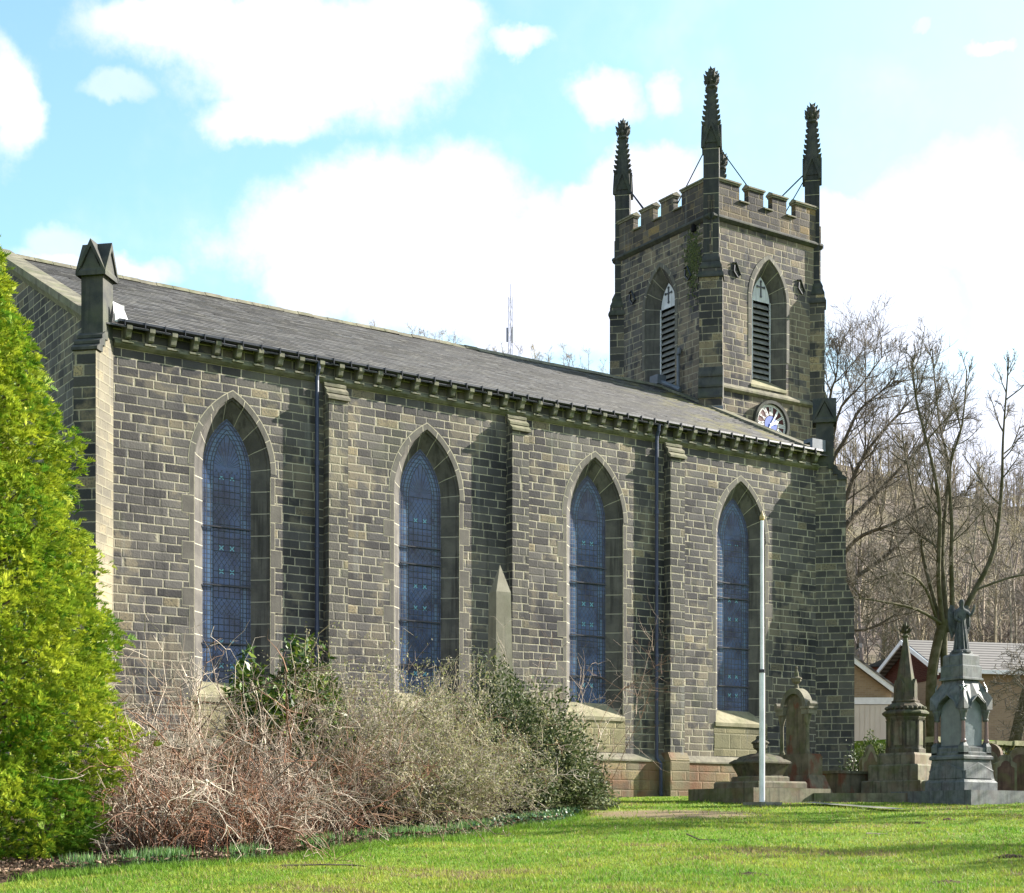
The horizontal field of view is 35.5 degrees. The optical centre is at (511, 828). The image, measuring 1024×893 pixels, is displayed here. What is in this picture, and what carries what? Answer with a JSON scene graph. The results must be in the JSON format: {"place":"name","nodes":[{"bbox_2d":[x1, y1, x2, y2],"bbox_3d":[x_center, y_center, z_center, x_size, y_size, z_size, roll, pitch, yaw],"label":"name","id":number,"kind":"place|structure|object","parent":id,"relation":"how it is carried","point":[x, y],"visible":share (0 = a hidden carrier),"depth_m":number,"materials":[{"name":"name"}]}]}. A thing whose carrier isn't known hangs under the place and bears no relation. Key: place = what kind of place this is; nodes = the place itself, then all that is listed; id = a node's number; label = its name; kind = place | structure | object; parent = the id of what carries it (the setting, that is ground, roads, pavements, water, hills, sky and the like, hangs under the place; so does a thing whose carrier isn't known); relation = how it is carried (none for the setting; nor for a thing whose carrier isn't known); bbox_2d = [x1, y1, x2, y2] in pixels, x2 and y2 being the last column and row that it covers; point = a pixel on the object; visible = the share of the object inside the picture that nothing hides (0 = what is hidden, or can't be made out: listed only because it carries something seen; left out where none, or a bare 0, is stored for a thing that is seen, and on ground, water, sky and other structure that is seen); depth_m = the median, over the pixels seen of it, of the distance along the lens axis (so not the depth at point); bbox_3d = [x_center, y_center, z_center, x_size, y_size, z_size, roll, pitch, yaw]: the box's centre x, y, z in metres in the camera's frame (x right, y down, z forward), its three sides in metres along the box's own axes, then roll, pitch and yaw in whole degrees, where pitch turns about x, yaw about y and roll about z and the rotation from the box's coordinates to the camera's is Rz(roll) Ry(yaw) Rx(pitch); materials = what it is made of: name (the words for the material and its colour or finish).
{"place":"outdoors","nodes":[
{"label":"outdoors","id":0,"kind":"place"},
{"bbox_2d":[0,796,1023,892],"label":"grass","id":1,"kind":"structure","parent":0,"point":[695,878],"depth_m":20.30,"materials":[{"name":"green plant"}]},
{"bbox_2d":[0,463,1023,892],"bbox_3d":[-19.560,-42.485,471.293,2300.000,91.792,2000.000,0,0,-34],"label":"ground","id":2,"kind":"structure","parent":0,"point":[726,837],"depth_m":25.42,"materials":[{"name":"green plant"}]},
{"bbox_2d":[0,235,164,861],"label":"golden conifer","id":3,"kind":"object","parent":2,"relation":"on","point":[86,672],"visible":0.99,"depth_m":19.69,"materials":[{"name":"green plant"}]},
{"bbox_2d":[0,608,366,835],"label":"bare sapling","id":4,"kind":"object","parent":2,"relation":"on","point":[305,671],"visible":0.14,"depth_m":23.28,"materials":[{"name":"brown plant"}]},
{"bbox_2d":[0,805,574,882],"bbox_3d":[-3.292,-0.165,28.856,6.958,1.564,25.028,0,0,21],"label":"leaf litter","id":5,"kind":"object","parent":2,"relation":"on","point":[207,852],"visible":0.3,"depth_m":21.00,"materials":[{"name":"brown plant"}]},
{"bbox_2d":[18,677,363,866],"bbox_3d":[-4.977,-0.540,21.407,4.860,3.111,4.879,0,0,22],"label":"bare shrub","id":6,"kind":"object","parent":5,"relation":"on","point":[138,812],"visible":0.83,"depth_m":20.87,"materials":[{"name":"brown plant"}]},
{"bbox_2d":[15,602,423,862],"bbox_3d":[-4.309,-0.942,22.953,6.421,4.615,7.390,0,0,-7],"label":"bare shrub","id":7,"kind":"object","parent":5,"relation":"on","point":[182,722],"visible":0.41,"depth_m":22.54,"materials":[{"name":"brown plant"}]},
{"bbox_2d":[102,723,358,860],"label":"bare shrub","id":8,"kind":"object","parent":5,"relation":"on","point":[282,839],"visible":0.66,"depth_m":21.49,"materials":[{"name":"brown plant"}]},
{"bbox_2d":[199,630,386,826],"bbox_3d":[-3.629,-1.604,26.481,2.808,3.457,3.256,0,0,21],"label":"laurel bush","id":9,"kind":"object","parent":5,"relation":"on","point":[248,672],"visible":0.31,"depth_m":26.15,"materials":[{"name":"green plant"}]},
{"bbox_2d":[50,807,572,870],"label":"daffodil leaves","id":10,"kind":"object","parent":5,"relation":"on","point":[159,852],"visible":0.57,"depth_m":20.65,"materials":[{"name":"green plant"}]},
{"bbox_2d":[127,628,502,850],"bbox_3d":[-3.268,-1.029,24.308,5.678,3.530,5.614,0,0,-10],"label":"bare shrub","id":11,"kind":"object","parent":5,"relation":"on","point":[354,793],"visible":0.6,"depth_m":23.99,"materials":[{"name":"brown plant"}]},
{"bbox_2d":[182,627,545,814],"bbox_3d":[-3.031,-1.589,29.293,6.332,4.068,7.052,0,0,-34],"label":"budding shrub","id":12,"kind":"object","parent":5,"relation":"on","point":[381,684],"visible":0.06,"depth_m":28.64,"materials":[{"name":"brown plant"}]},
{"bbox_2d":[196,622,548,837],"bbox_3d":[-2.540,-1.289,26.990,6.803,4.136,6.403,0,0,31],"label":"budding shrub","id":13,"kind":"object","parent":5,"relation":"on","point":[410,764],"visible":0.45,"depth_m":25.97,"materials":[{"name":"brown plant"}]},
{"bbox_2d":[335,694,569,836],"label":"budding shrub","id":14,"kind":"object","parent":5,"relation":"on","point":[483,788],"visible":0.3,"depth_m":26.91,"materials":[{"name":"brown plant"}]},
{"bbox_2d":[364,669,600,823],"bbox_3d":[-1.119,-1.213,29.504,5.473,3.162,5.334,0,0,-34],"label":"budding shrub","id":15,"kind":"object","parent":5,"relation":"on","point":[495,799],"visible":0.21,"depth_m":28.82,"materials":[{"name":"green plant"}]},
{"bbox_2d":[487,566,512,725],"bbox_3d":[-0.277,-3.080,36.707,1.000,5.950,1.000,0,0,-28],"label":"obelisk","id":16,"kind":"object","parent":5,"relation":"on","point":[500,602],"visible":0.25,"depth_m":36.56,"materials":[{"name":"stone"}]},
{"bbox_2d":[401,648,621,808],"bbox_3d":[-0.628,-1.970,32.497,4.862,3.466,4.664,0,0,41],"label":"evergreen bush","id":17,"kind":"object","parent":5,"relation":"on","point":[522,721],"visible":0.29,"depth_m":31.68,"materials":[{"name":"green plant"}]},
{"bbox_2d":[442,805,582,832],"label":"ground cover","id":18,"kind":"object","parent":5,"relation":"on","point":[566,809],"visible":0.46,"depth_m":29.84,"materials":[{"name":"green plant"}]},
{"bbox_2d":[497,702,619,807],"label":"evergreen bush","id":19,"kind":"object","parent":5,"relation":"on","point":[579,799],"visible":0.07,"depth_m":32.58,"materials":[{"name":"green plant"}]},
{"bbox_2d":[282,864,364,866],"bbox_3d":[-2.324,0.463,19.748,1.089,0.045,0.082,0,0,-20],"label":"fallen stick","id":20,"kind":"object","parent":2,"relation":"on","point":[322,864],"visible":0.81,"depth_m":19.71,"materials":[{"name":"brown wood"}]},
{"bbox_2d":[0,66,861,805],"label":"church","id":21,"kind":"structure","parent":2,"relation":"on","point":[254,472],"depth_m":40.64,"materials":[{"name":"stone"}]},
{"bbox_2d":[182,390,281,738],"bbox_3d":[-6.331,-5.886,35.851,2.426,7.813,0.395,0,0,-34],"label":"window","id":22,"kind":"structure","parent":21,"relation":"in","point":[232,555],"depth_m":36.00,"materials":[{"name":"glass"}]},
{"bbox_2d":[384,423,469,742],"bbox_3d":[-2.139,-5.886,38.719,2.426,7.813,0.395,0,0,-34],"label":"window","id":23,"kind":"structure","parent":21,"relation":"in","point":[427,576],"depth_m":38.91,"materials":[{"name":"glass"}]},
{"bbox_2d":[557,451,631,752],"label":"window","id":24,"kind":"structure","parent":21,"relation":"in","point":[594,591],"depth_m":41.81,"materials":[{"name":"glass"}]},
{"bbox_2d":[642,262,677,384],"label":"belfry window","id":25,"kind":"structure","parent":21,"relation":"in","point":[652,315],"depth_m":52.89,"materials":[{"name":"stone"}]},
{"bbox_2d":[708,475,772,756],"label":"window","id":26,"kind":"structure","parent":21,"relation":"in","point":[734,567],"depth_m":44.63,"materials":[{"name":"glass"}]},
{"bbox_2d":[748,255,788,393],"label":"belfry window","id":27,"kind":"structure","parent":21,"relation":"in","point":[767,269],"depth_m":52.16,"materials":[{"name":"stone"}]},
{"bbox_2d":[354,319,609,375],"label":"woods","id":28,"kind":"object","parent":2,"relation":"on","point":[532,348],"visible":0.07,"depth_m":297.28,"materials":[{"name":"brown plant"}]},
{"bbox_2d":[506,284,512,374],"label":"radio mast","id":29,"kind":"object","parent":2,"relation":"on","point":[508,329],"visible":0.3,"depth_m":379.90,"materials":[{"name":"grey metal"}]},
{"bbox_2d":[492,614,669,773],"bbox_3d":[1.565,-2.643,36.692,2.954,4.342,5.549,0,0,41],"label":"bare sapling","id":30,"kind":"object","parent":2,"relation":"on","point":[584,702],"visible":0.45,"depth_m":36.75,"materials":[{"name":"brown plant"}]},
{"bbox_2d":[584,767,607,810],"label":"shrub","id":31,"kind":"object","parent":2,"relation":"on","point":[591,809],"visible":0.1,"depth_m":34.63,"materials":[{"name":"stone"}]},
{"bbox_2d":[580,767,611,808],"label":"variegated shrub","id":32,"kind":"object","parent":2,"relation":"on","point":[597,788],"visible":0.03,"depth_m":34.01,"materials":[{"name":"green plant"}]},
{"bbox_2d":[526,652,689,786],"bbox_3d":[1.796,-2.096,37.224,4.294,4.190,2.386,0,0,39],"label":"bare sapling","id":33,"kind":"object","parent":2,"relation":"on","point":[624,722],"visible":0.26,"depth_m":37.08,"materials":[{"name":"brown plant"}]},
{"bbox_2d":[519,591,701,771],"bbox_3d":[2.250,-2.944,37.595,3.232,4.765,4.571,0,0,-34],"label":"bare sapling","id":34,"kind":"object","parent":2,"relation":"on","point":[613,694],"visible":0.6,"depth_m":37.18,"materials":[{"name":"brown plant"}]},
{"bbox_2d":[686,833,727,840],"bbox_3d":[3.040,0.135,24.690,0.730,0.117,0.051,0,0,-14],"label":"fallen stick","id":35,"kind":"object","parent":2,"relation":"on","point":[700,839],"visible":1,"depth_m":24.63,"materials":[{"name":"brown plant"}]},
{"bbox_2d":[735,871,766,875],"bbox_3d":[2.823,0.552,18.895,0.540,0.083,0.360,0,0,-34],"label":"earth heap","id":36,"kind":"object","parent":2,"relation":"on","point":[748,873],"visible":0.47,"depth_m":18.82,"materials":[{"name":"brown soil"}]},
{"bbox_2d":[688,736,830,803],"bbox_3d":[6.091,-1.181,39.398,2.550,2.161,2.350,0,0,-34],"label":"urn tomb","id":37,"kind":"object","parent":2,"relation":"on","point":[742,786],"visible":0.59,"depth_m":38.72,"materials":[{"name":"stone"}]},
{"bbox_2d":[743,510,781,805],"bbox_3d":[5.836,-3.913,37.194,0.680,6.960,0.600,0,0,-34],"label":"flagpole","id":38,"kind":"object","parent":2,"relation":"on","point":[762,713],"visible":0.89,"depth_m":37.14,"materials":[{"name":"white metal"}]},
{"bbox_2d":[774,666,832,792],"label":"arched monument","id":39,"kind":"object","parent":2,"relation":"on","point":[796,708],"visible":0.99,"depth_m":40.24,"materials":[{"name":"grey stone"}]},
{"bbox_2d":[822,770,867,792],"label":"box tomb","id":40,"kind":"object","parent":2,"relation":"on","point":[841,781],"visible":0.45,"depth_m":40.73,"materials":[{"name":"grey stone"}]},
{"bbox_2d":[844,739,862,770],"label":"variegated shrub","id":41,"kind":"object","parent":2,"relation":"on","point":[854,765],"visible":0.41,"depth_m":42.37,"materials":[{"name":"green plant"}]},
{"bbox_2d":[813,793,907,801],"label":"grave kerb","id":42,"kind":"structure","parent":2,"relation":"on","point":[861,797],"depth_m":38.71,"materials":[{"name":"stone"}]},
{"bbox_2d":[838,729,885,770],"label":"cherry laurel","id":43,"kind":"object","parent":2,"relation":"on","point":[863,748],"visible":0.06,"depth_m":45.24,"materials":[{"name":"green plant"}]},
{"bbox_2d":[859,744,876,770],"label":"headstone","id":44,"kind":"object","parent":2,"relation":"on","point":[869,757],"visible":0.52,"depth_m":42.84,"materials":[{"name":"stone"}]},
{"bbox_2d":[854,655,893,740],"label":"garage","id":45,"kind":"structure","parent":2,"relation":"on","point":[873,692],"depth_m":61.96,"materials":[{"name":"brick"}]},
{"bbox_2d":[854,705,887,740],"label":"garage door","id":46,"kind":"structure","parent":45,"relation":"in","point":[866,717],"depth_m":61.96,"materials":[{"name":"white metal"}]},
{"bbox_2d":[869,659,884,670],"bbox_3d":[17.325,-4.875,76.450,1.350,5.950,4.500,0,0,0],"label":"red brick house","id":47,"kind":"structure","parent":2,"relation":"on","point":[876,665],"depth_m":74.20,"materials":[{"name":"brick"}]},
{"bbox_2d":[867,548,913,641],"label":"birch tree","id":48,"kind":"object","parent":2,"relation":"on","point":[898,637],"visible":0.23,"depth_m":85.36,"materials":[{"name":"brown plant"}]},
{"bbox_2d":[861,621,931,792],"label":"spire monument","id":49,"kind":"object","parent":2,"relation":"on","point":[903,762],"visible":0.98,"depth_m":40.59,"materials":[{"name":"stone"}]},
{"bbox_2d":[875,497,918,639],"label":"birch tree","id":50,"kind":"object","parent":2,"relation":"on","point":[899,564],"visible":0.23,"depth_m":89.36,"materials":[{"name":"brown plant"}]},
{"bbox_2d":[825,291,999,631],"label":"bare tree","id":51,"kind":"object","parent":2,"relation":"on","point":[835,346],"visible":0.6,"depth_m":61.16,"materials":[{"name":"brown plant"}]},
{"bbox_2d":[834,413,1023,664],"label":"woods","id":52,"kind":"object","parent":2,"relation":"on","point":[885,650],"visible":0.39,"depth_m":118.80,"materials":[{"name":"brown plant"}]},
{"bbox_2d":[846,315,1023,736],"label":"bare tree","id":53,"kind":"object","parent":2,"relation":"on","point":[939,649],"visible":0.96,"depth_m":51.82,"materials":[{"name":"brown plant"}]},
{"bbox_2d":[922,538,971,638],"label":"birch tree","id":54,"kind":"object","parent":2,"relation":"on","point":[947,577],"visible":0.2,"depth_m":91.14,"materials":[{"name":"brown plant"}]},
{"bbox_2d":[934,880,962,883],"bbox_3d":[4.886,0.620,18.005,0.540,0.078,0.360,0,0,-34],"label":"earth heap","id":55,"kind":"object","parent":2,"relation":"on","point":[947,881],"visible":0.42,"depth_m":17.93,"materials":[{"name":"brown soil"}]},
{"bbox_2d":[924,524,974,641],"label":"birch tree","id":56,"kind":"object","parent":2,"relation":"on","point":[948,638],"visible":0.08,"depth_m":86.30,"materials":[{"name":"brown plant"}]},
{"bbox_2d":[877,640,1023,740],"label":"bungalow","id":57,"kind":"object","parent":2,"relation":"on","point":[988,653],"visible":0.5,"depth_m":66.82,"materials":[{"name":"brick"}]},
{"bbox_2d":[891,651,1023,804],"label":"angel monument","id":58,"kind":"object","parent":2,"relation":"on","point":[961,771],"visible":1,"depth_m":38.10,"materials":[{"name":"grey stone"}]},
{"bbox_2d":[948,599,974,652],"bbox_3d":[10.830,-4.851,38.425,0.554,1.295,0.514,0,0,-34],"label":"angel statue","id":59,"kind":"object","parent":58,"relation":"on","point":[959,619],"visible":1,"depth_m":38.34,"materials":[{"name":"grey stone"}]},
{"bbox_2d":[925,736,1023,754],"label":"retaining wall","id":60,"kind":"structure","parent":2,"relation":"on","point":[1007,747],"depth_m":46.26,"materials":[{"name":"stone"}]},
{"bbox_2d":[955,489,998,638],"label":"birch tree","id":61,"kind":"object","parent":2,"relation":"on","point":[970,579],"visible":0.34,"depth_m":82.44,"materials":[{"name":"brown plant"}]},
{"bbox_2d":[989,743,1002,769],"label":"headstone","id":62,"kind":"object","parent":2,"relation":"on","point":[996,751],"visible":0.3,"depth_m":40.37,"materials":[{"name":"grey stone"}]},
{"bbox_2d":[977,523,1020,642],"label":"birch tree","id":63,"kind":"object","parent":2,"relation":"on","point":[995,562],"visible":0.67,"depth_m":91.08,"materials":[{"name":"brown plant"}]},
{"bbox_2d":[982,630,1023,740],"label":"bare shrub tree","id":64,"kind":"object","parent":2,"relation":"on","point":[1013,692],"visible":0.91,"depth_m":52.09,"materials":[{"name":"brown plant"}]},
{"bbox_2d":[983,571,1023,642],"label":"birch tree","id":65,"kind":"object","parent":2,"relation":"on","point":[1009,596],"visible":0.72,"depth_m":85.95,"materials":[{"name":"brown plant"}]},
{"bbox_2d":[993,754,1016,790],"bbox_3d":[12.198,-1.071,39.548,0.672,1.500,0.280,0,0,-6],"label":"headstone","id":66,"kind":"object","parent":2,"relation":"on","point":[1005,771],"visible":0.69,"depth_m":39.48,"materials":[{"name":"stone"}]},
{"bbox_2d":[992,527,1023,642],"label":"birch tree","id":67,"kind":"object","parent":2,"relation":"on","point":[1013,600],"visible":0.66,"depth_m":90.94,"materials":[{"name":"brown plant"}]},
{"bbox_2d":[995,854,1021,857],"bbox_3d":[6.515,0.381,20.937,0.504,0.090,0.336,0,0,-34],"label":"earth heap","id":68,"kind":"object","parent":2,"relation":"on","point":[1009,856],"visible":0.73,"depth_m":20.85,"materials":[{"name":"brown soil"}]},
{"bbox_2d":[1001,652,1023,740],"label":"bare tree","id":69,"kind":"object","parent":2,"relation":"on","point":[1016,735],"visible":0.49,"depth_m":55.84,"materials":[{"name":"brown plant"}]},
{"bbox_2d":[1009,747,1023,790],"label":"headstone","id":70,"kind":"object","parent":2,"relation":"on","point":[1016,755],"visible":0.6,"depth_m":40.43,"materials":[{"name":"stone"}]},
{"bbox_2d":[1010,511,1023,639],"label":"birch tree","id":71,"kind":"object","parent":2,"relation":"on","point":[1017,536],"visible":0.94,"depth_m":81.43,"materials":[{"name":"brown plant"}]},
{"bbox_2d":[1010,556,1023,602],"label":"birch tree","id":72,"kind":"object","parent":2,"relation":"on","point":[1018,587],"visible":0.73,"depth_m":81.65,"materials":[{"name":"brown plant"}]},
{"bbox_2d":[0,0,1023,505],"label":"sky","id":73,"kind":"structure","parent":0,"point":[392,163],"materials":[{"name":"blue"}]},
{"bbox_2d":[804,802,906,808],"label":"path","id":74,"kind":"structure","parent":0,"point":[856,805],"depth_m":35.89,"materials":[{"name":"stone"}]}
]}

